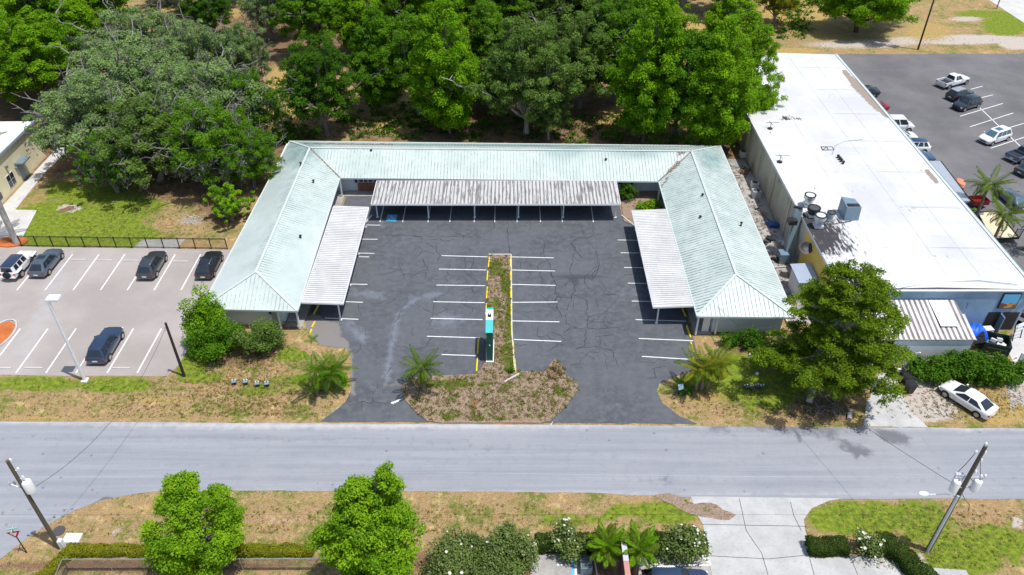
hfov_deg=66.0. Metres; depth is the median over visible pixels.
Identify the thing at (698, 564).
front parking lines
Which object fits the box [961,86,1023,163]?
parking lines
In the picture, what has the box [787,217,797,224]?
wall duct box
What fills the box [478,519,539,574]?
magnolia bush
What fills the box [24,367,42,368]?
wheel stop
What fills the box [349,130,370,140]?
undergrowth bush
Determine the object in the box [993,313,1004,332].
open door
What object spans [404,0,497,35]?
broadleaf tree
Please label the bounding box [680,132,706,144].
undergrowth bush
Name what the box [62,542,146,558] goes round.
clipped hedge
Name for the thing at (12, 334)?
island kerb
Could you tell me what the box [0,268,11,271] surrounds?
rear window
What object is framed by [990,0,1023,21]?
pavement
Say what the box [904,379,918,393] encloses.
wheelie bin
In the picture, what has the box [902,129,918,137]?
sedan car
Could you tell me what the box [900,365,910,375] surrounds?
wheelie bin
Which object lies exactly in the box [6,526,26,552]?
yield sign
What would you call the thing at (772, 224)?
discarded item
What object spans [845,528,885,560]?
magnolia bush
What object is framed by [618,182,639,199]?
shrub
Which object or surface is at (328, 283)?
carport
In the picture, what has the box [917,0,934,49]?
wooden pole
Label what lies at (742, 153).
ac condenser
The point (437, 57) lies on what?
broadleaf tree
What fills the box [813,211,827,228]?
roof fan
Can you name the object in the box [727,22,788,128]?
broadleaf tree
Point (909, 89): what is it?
parking asphalt
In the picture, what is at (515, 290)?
asphalt cracks
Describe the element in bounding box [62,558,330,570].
chain link fence
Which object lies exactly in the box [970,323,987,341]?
tarpaulin
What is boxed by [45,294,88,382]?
car park lamp
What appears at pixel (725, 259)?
office building
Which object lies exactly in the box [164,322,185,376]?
wooden pole
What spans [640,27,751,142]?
broadleaf tree
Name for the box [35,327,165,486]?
service wire
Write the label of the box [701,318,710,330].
door
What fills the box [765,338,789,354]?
shrub
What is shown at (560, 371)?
dry shrub
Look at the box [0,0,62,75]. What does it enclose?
broadleaf tree
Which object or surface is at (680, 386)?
stake sign
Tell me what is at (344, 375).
palm tree
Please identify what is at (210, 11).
broadleaf tree
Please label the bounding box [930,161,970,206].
side awning
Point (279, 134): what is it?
undergrowth bush
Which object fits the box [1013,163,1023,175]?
sedan car
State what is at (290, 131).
undergrowth bush
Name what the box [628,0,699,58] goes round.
broadleaf tree
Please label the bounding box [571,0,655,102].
broadleaf tree
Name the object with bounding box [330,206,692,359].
courtyard parking lines
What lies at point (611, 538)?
palm tree
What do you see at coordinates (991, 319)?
door
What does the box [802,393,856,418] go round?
brush pile
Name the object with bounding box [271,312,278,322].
door
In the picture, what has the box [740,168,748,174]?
scrap pile
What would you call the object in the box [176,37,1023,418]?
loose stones
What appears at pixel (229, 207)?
tree
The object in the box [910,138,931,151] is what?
estate car
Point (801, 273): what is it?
utility shed
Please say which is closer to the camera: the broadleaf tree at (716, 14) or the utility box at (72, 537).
the utility box at (72, 537)
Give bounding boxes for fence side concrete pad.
[134,239,183,248]
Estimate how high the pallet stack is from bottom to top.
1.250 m
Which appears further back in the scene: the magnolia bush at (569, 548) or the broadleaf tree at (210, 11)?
the broadleaf tree at (210, 11)
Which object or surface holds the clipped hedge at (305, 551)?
on the ground
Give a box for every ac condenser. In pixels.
[739,149,745,157]
[750,180,758,188]
[750,188,761,198]
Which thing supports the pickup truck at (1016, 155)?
on the parking asphalt at (909, 89)
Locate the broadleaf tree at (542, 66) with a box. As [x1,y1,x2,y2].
[442,12,586,135]
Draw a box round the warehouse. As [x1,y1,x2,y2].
[736,53,1023,332]
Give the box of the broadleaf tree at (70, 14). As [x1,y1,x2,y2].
[2,0,107,54]
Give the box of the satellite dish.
[799,241,811,253]
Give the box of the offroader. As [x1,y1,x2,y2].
[0,250,36,278]
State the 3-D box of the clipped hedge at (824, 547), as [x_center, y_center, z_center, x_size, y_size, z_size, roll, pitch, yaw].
[24.064,19.652,60.037,3.397,1.306,1.632,0,38,0]
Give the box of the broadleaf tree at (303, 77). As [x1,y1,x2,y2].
[276,33,386,136]
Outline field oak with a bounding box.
[792,0,921,32]
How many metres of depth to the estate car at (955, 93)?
123.28 m
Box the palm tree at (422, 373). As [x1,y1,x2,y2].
[400,343,443,391]
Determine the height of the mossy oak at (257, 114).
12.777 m
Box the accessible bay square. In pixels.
[386,215,396,220]
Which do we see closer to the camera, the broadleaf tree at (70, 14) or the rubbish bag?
the rubbish bag
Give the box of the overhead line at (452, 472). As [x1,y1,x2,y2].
[87,472,776,476]
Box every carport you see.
[301,206,368,320]
[371,180,620,217]
[631,209,692,323]
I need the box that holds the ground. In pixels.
[0,0,1023,574]
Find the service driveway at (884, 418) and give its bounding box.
[863,373,926,427]
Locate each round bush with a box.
[176,281,227,339]
[180,312,247,363]
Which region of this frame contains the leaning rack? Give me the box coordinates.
[1012,322,1023,340]
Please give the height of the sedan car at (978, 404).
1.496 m
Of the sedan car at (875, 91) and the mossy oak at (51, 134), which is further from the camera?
the sedan car at (875, 91)
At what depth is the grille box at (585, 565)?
58.49 m
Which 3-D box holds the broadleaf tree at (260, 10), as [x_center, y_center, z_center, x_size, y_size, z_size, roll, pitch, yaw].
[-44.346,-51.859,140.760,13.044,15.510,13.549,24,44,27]
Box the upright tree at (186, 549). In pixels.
[136,469,248,574]
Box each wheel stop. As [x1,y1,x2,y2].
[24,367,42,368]
[71,259,86,260]
[97,259,112,260]
[112,367,130,368]
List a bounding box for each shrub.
[229,316,287,354]
[547,362,566,378]
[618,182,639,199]
[635,199,662,209]
[672,376,696,396]
[719,326,768,348]
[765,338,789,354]
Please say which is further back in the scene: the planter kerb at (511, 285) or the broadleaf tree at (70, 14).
the broadleaf tree at (70, 14)
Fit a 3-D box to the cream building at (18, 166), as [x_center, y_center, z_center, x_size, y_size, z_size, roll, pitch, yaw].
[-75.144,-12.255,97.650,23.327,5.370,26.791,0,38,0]
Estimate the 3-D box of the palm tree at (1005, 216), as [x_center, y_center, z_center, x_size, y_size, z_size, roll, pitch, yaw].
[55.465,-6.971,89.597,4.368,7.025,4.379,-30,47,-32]
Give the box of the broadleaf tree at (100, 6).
[63,0,153,39]
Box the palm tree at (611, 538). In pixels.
[584,519,629,568]
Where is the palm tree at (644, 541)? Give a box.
[616,519,660,574]
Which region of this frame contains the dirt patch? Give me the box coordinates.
[652,493,735,519]
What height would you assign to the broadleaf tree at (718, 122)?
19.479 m
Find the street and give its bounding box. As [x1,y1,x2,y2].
[0,421,1023,558]
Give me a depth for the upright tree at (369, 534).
51.16 m
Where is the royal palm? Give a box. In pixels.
[0,131,19,244]
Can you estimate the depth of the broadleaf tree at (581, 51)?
113.36 m
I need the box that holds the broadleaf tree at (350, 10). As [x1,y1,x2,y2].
[327,0,399,52]
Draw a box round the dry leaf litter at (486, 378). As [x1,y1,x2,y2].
[404,254,578,420]
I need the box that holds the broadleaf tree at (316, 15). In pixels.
[267,0,353,54]
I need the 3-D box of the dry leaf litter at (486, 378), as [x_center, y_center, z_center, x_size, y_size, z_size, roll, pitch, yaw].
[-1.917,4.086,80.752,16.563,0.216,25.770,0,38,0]
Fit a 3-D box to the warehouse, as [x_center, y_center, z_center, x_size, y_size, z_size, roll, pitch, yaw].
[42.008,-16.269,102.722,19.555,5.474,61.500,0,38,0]
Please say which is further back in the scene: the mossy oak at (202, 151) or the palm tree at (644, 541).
the mossy oak at (202, 151)
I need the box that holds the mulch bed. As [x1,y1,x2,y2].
[0,236,27,247]
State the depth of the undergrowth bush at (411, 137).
113.65 m
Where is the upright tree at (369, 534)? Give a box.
[303,460,428,574]
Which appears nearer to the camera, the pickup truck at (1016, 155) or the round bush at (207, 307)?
the round bush at (207, 307)
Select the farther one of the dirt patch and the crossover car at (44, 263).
the crossover car at (44, 263)
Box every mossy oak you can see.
[9,50,163,161]
[41,13,202,115]
[55,0,188,83]
[64,121,146,192]
[73,76,204,190]
[133,43,274,146]
[136,83,247,187]
[144,3,250,88]
[194,106,286,187]
[207,9,275,82]
[213,55,293,131]
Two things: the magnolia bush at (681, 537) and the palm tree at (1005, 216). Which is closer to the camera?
the magnolia bush at (681, 537)
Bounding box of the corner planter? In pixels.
[620,191,662,224]
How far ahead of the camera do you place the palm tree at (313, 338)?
79.45 m
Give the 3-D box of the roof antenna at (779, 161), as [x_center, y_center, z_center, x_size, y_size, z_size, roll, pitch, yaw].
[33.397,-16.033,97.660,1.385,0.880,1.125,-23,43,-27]
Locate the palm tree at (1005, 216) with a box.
[984,194,1023,237]
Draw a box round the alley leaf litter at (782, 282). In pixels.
[730,165,806,316]
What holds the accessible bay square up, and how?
on the courtyard asphalt at (379, 354)
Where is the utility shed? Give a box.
[788,263,819,298]
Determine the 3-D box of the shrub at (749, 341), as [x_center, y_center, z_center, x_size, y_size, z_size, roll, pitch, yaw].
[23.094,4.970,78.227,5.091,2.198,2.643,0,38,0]
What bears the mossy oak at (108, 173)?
on the ground
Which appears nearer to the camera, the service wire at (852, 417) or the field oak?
the service wire at (852, 417)
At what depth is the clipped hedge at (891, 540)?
59.73 m
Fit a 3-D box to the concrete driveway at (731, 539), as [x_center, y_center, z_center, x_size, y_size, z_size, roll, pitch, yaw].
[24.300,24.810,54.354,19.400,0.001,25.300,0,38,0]
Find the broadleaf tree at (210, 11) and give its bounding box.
[178,0,232,32]
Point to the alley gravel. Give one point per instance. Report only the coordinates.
(747, 180)
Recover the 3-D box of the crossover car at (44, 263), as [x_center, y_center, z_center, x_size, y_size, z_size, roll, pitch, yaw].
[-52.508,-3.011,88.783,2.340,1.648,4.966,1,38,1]
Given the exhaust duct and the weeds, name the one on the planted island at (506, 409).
the weeds
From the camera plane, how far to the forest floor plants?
118.23 m
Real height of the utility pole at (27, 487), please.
10.405 m
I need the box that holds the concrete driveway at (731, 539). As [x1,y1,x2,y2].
[691,496,967,574]
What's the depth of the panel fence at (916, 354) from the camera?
75.98 m
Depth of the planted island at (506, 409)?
73.71 m
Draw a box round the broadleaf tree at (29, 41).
[0,0,85,102]
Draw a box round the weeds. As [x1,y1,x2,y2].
[403,254,577,420]
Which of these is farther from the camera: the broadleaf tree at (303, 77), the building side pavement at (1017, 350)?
the broadleaf tree at (303, 77)
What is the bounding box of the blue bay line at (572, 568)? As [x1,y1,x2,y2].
[571,558,573,574]
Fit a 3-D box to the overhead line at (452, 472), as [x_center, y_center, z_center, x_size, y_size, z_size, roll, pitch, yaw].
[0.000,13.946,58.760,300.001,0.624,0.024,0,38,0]
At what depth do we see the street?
67.38 m
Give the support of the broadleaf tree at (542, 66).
on the ground
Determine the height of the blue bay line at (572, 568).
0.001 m
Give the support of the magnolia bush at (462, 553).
on the ground
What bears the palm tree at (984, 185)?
on the ground
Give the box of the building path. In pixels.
[0,145,73,237]
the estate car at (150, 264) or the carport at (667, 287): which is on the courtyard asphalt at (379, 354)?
the carport at (667, 287)
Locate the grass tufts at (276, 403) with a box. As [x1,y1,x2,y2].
[0,191,1023,571]
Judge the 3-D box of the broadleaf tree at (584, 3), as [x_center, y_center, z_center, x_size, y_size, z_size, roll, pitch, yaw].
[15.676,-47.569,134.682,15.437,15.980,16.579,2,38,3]
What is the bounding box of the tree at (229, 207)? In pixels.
[202,182,255,223]
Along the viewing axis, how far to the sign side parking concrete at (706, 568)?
59.48 m
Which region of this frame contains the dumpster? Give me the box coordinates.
[972,331,1012,356]
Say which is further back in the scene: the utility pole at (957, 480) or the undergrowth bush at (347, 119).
the undergrowth bush at (347, 119)
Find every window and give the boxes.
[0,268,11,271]
[5,171,16,188]
[358,179,372,181]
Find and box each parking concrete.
[530,554,587,574]
[631,555,711,574]
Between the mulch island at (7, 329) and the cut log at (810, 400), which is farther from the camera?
the mulch island at (7, 329)
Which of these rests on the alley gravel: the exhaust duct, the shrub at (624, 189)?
the exhaust duct
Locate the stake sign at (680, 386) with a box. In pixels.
[678,384,683,394]
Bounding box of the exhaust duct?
[776,205,802,263]
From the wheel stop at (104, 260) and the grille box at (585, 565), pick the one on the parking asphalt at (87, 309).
the wheel stop at (104, 260)
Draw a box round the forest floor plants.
[119,1,816,140]
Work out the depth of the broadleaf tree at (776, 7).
145.56 m
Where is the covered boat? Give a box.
[956,178,965,187]
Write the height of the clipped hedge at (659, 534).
1.407 m
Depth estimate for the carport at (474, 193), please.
96.79 m
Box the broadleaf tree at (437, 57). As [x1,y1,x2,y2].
[406,0,485,133]
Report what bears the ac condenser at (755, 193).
on the alley gravel
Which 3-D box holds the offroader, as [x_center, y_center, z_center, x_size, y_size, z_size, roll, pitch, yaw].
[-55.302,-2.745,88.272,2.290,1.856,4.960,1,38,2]
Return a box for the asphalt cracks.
[350,206,667,409]
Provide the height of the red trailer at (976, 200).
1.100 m
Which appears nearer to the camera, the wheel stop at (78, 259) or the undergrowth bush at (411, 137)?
the wheel stop at (78, 259)
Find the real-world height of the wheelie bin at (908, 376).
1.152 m
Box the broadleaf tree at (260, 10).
[231,0,291,39]
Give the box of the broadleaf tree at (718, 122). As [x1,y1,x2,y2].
[676,13,761,146]
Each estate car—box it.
[85,327,124,363]
[135,251,167,278]
[641,564,707,574]
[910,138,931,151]
[945,86,974,100]
[952,94,982,111]
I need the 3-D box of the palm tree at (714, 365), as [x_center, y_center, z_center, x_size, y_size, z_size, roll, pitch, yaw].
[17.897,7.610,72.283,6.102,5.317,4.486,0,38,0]
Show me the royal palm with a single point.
(9, 226)
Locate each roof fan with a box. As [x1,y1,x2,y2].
[803,192,816,206]
[806,204,820,217]
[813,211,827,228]
[826,210,835,221]
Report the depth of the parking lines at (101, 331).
80.47 m
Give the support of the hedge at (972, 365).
on the ground
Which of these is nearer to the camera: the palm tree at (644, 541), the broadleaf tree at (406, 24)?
the palm tree at (644, 541)
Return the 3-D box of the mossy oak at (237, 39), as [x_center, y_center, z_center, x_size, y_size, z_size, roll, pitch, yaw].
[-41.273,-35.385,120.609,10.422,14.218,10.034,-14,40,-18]
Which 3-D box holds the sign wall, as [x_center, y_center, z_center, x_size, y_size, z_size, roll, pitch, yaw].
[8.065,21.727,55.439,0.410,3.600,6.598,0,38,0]
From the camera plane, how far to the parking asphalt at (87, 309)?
83.26 m
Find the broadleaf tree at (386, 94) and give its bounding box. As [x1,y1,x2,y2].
[346,1,406,111]
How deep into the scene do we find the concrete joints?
61.34 m
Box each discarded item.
[765,220,779,227]
[771,256,778,262]
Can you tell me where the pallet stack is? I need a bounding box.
[983,326,994,341]
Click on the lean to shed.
(935, 326)
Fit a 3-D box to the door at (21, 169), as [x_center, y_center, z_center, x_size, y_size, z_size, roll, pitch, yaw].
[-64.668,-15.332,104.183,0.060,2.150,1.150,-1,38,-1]
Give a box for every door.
[17,165,27,180]
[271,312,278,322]
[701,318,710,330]
[983,312,1000,327]
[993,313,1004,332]
[1000,312,1019,329]
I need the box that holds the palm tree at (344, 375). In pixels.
[313,351,358,386]
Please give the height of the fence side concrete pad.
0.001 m
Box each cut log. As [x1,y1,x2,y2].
[806,380,823,402]
[847,408,852,420]
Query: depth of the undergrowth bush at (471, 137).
113.67 m
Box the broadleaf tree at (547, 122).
[528,84,573,139]
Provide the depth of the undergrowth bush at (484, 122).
116.45 m
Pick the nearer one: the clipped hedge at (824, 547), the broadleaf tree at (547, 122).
the clipped hedge at (824, 547)
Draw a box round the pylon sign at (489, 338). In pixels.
[486,308,493,362]
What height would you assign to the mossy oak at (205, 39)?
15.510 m
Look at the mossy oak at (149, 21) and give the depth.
118.14 m
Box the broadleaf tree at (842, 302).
[746,258,915,407]
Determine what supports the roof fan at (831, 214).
on the warehouse
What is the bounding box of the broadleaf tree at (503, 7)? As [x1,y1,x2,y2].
[465,0,537,40]
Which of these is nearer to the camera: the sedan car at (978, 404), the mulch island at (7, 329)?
the sedan car at (978, 404)
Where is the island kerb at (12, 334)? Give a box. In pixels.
[0,319,17,346]
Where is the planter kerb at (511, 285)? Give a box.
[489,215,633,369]
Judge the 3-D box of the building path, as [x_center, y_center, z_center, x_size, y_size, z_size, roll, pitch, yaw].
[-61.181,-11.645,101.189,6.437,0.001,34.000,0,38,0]
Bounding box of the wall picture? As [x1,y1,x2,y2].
[997,293,1021,308]
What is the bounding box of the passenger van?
[890,114,914,130]
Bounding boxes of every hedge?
[33,545,76,574]
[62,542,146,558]
[205,541,314,557]
[534,530,607,554]
[649,530,708,553]
[803,533,851,557]
[862,534,898,558]
[885,540,938,574]
[903,348,1023,388]
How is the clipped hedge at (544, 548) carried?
on the ground
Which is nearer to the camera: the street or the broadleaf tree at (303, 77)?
the street
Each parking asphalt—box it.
[0,246,230,375]
[838,54,1023,327]
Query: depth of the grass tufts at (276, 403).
72.46 m
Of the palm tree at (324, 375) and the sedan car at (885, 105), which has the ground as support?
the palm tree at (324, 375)
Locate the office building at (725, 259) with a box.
[206,140,795,334]
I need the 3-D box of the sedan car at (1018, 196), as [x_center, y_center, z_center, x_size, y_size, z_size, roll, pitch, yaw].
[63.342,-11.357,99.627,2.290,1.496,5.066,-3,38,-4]
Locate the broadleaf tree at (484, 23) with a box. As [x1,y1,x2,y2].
[461,0,514,107]
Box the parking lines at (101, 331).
[0,254,200,372]
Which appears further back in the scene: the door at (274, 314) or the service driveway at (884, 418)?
the door at (274, 314)
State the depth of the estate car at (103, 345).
76.73 m
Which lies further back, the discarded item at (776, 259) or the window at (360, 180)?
the window at (360, 180)
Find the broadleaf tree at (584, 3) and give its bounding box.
[564,0,629,25]
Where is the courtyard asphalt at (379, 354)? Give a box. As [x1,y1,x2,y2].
[306,197,698,423]
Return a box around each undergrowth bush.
[274,130,297,144]
[284,125,322,138]
[336,112,359,124]
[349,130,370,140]
[395,133,422,140]
[456,130,483,140]
[475,117,499,131]
[564,135,587,143]
[602,120,632,142]
[647,121,686,144]
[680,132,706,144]
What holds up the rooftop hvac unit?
on the warehouse
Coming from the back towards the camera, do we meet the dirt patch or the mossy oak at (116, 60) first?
the mossy oak at (116, 60)
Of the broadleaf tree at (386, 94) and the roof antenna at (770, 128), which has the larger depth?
the broadleaf tree at (386, 94)
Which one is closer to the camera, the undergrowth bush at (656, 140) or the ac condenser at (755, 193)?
the ac condenser at (755, 193)
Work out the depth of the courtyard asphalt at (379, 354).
83.12 m
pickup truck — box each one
[935,72,969,89]
[1004,144,1023,163]
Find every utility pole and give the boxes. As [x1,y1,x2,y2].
[5,458,66,548]
[918,442,987,552]
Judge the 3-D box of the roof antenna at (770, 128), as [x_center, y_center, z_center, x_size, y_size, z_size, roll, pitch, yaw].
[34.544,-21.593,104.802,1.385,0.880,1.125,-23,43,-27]
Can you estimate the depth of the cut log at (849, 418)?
70.98 m
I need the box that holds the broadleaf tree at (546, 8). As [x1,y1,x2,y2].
[508,0,594,40]
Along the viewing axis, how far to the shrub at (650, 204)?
98.27 m
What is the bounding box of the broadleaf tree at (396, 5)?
[366,0,427,29]
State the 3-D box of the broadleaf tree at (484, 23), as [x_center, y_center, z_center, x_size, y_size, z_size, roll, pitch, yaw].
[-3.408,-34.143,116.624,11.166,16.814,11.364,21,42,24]
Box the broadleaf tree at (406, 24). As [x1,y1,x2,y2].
[365,4,459,113]
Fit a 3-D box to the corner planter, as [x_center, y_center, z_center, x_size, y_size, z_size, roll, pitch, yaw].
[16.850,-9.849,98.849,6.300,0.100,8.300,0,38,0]
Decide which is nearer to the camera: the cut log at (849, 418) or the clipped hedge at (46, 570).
the clipped hedge at (46, 570)
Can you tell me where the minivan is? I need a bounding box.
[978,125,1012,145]
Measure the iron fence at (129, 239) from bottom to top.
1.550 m
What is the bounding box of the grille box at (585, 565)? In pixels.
[580,557,591,574]
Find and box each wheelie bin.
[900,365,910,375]
[902,372,915,383]
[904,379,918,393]
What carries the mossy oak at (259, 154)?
on the ground
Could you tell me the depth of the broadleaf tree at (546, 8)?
130.21 m
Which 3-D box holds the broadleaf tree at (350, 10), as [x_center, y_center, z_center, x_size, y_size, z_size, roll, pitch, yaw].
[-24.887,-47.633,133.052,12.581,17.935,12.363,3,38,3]
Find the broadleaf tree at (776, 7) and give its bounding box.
[753,0,800,26]
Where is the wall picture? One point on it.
(1009, 300)
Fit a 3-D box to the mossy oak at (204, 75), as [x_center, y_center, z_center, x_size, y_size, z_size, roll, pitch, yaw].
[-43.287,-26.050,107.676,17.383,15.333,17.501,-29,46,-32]
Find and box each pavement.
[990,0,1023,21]
[1010,320,1023,362]
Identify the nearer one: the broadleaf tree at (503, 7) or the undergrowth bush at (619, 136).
the undergrowth bush at (619, 136)
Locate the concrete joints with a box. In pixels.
[703,499,857,574]
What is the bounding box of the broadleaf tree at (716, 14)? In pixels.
[698,0,767,59]
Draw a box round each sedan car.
[865,85,880,96]
[878,100,889,110]
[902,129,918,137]
[920,150,935,160]
[938,379,999,419]
[996,188,1023,209]
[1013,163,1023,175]
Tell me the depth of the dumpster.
77.61 m
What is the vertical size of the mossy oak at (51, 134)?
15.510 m
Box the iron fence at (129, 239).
[17,235,227,248]
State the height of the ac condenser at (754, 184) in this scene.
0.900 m
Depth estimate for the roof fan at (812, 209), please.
87.32 m
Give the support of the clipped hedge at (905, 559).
on the ground
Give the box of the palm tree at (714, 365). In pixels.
[673,339,739,391]
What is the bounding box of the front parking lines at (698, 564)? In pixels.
[557,556,710,574]
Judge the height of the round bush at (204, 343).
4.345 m
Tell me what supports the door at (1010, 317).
in the warehouse
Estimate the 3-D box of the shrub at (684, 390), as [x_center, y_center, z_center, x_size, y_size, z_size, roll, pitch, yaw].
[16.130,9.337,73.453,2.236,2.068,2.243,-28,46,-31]
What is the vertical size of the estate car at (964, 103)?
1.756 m
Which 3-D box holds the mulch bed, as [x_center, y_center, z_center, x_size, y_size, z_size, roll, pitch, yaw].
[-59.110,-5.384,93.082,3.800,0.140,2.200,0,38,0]
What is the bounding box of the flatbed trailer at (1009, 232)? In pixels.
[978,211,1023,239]
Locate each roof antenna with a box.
[766,121,778,129]
[775,154,788,163]
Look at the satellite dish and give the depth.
85.14 m
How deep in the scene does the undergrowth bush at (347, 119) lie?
117.78 m
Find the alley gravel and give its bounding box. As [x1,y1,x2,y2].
[727,159,812,323]
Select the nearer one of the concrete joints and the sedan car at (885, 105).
the concrete joints
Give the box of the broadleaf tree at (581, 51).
[531,0,629,108]
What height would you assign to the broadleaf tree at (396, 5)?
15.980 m
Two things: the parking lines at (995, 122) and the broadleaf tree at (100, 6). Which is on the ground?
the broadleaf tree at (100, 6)
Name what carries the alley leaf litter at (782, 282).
on the alley gravel
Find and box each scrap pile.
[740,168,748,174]
[766,235,773,242]
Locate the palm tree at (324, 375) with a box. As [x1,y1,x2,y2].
[287,348,348,395]
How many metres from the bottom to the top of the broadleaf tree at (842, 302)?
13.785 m
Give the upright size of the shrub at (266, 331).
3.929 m
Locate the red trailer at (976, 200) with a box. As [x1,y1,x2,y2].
[969,195,991,208]
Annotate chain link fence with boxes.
[55,559,69,574]
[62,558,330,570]
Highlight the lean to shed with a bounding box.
[850,300,976,360]
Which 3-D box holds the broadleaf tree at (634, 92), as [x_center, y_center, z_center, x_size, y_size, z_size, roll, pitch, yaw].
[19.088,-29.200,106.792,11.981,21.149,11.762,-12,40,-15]
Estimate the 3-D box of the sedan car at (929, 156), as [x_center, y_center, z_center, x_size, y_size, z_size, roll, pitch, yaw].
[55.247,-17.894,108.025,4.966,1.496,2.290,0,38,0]
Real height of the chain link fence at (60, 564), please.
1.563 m
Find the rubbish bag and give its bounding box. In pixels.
[990,337,1005,345]
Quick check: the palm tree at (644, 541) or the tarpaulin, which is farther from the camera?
the tarpaulin
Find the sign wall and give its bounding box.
[617,542,630,574]
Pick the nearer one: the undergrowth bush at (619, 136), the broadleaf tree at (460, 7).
the undergrowth bush at (619, 136)
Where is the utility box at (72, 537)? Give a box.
[63,533,82,542]
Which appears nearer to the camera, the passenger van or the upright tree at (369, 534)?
the upright tree at (369, 534)
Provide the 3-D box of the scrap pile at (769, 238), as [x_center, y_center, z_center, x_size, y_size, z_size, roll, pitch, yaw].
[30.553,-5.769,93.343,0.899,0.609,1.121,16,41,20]
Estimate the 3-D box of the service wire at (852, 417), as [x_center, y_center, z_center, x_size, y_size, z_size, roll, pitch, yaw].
[25.791,7.837,67.157,0.029,4.755,27.557,-14,40,-18]
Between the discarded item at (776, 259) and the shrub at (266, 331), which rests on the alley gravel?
the discarded item at (776, 259)
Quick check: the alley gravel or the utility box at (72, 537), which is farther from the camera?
the alley gravel
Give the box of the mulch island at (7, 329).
[0,321,14,343]
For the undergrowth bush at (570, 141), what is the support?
on the ground
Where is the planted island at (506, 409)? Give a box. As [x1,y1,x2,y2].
[401,255,577,423]
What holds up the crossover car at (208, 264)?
on the parking asphalt at (87, 309)
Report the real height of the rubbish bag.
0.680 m
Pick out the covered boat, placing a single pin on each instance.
(962, 184)
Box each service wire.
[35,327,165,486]
[717,306,950,481]
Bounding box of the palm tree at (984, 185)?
[963,165,1014,216]
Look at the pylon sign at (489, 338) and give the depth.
75.42 m
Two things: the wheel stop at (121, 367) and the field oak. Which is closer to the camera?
the wheel stop at (121, 367)
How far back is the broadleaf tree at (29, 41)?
115.71 m
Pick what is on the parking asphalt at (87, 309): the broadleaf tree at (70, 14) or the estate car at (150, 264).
the estate car at (150, 264)
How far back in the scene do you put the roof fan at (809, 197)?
88.84 m
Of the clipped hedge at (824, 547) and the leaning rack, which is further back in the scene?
the leaning rack
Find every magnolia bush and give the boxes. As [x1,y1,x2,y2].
[418,524,527,574]
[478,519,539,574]
[542,517,588,565]
[653,521,711,567]
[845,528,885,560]
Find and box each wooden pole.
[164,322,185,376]
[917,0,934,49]
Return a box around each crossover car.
[27,249,63,276]
[194,251,223,278]
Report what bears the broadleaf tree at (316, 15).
on the ground
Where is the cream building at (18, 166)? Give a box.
[0,120,45,203]
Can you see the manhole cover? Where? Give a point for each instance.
(58, 530)
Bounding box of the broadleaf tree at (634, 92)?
[601,0,687,142]
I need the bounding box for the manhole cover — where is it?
[53,525,65,535]
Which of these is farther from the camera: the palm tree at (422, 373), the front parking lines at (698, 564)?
the palm tree at (422, 373)
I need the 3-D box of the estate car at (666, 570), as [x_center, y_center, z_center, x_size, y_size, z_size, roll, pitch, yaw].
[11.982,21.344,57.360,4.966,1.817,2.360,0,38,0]
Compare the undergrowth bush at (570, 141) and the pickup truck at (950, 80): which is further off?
the pickup truck at (950, 80)
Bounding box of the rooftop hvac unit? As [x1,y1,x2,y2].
[837,197,861,220]
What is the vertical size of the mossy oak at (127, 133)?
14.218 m
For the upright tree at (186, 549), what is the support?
on the ground
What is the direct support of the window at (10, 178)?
in the cream building at (18, 166)

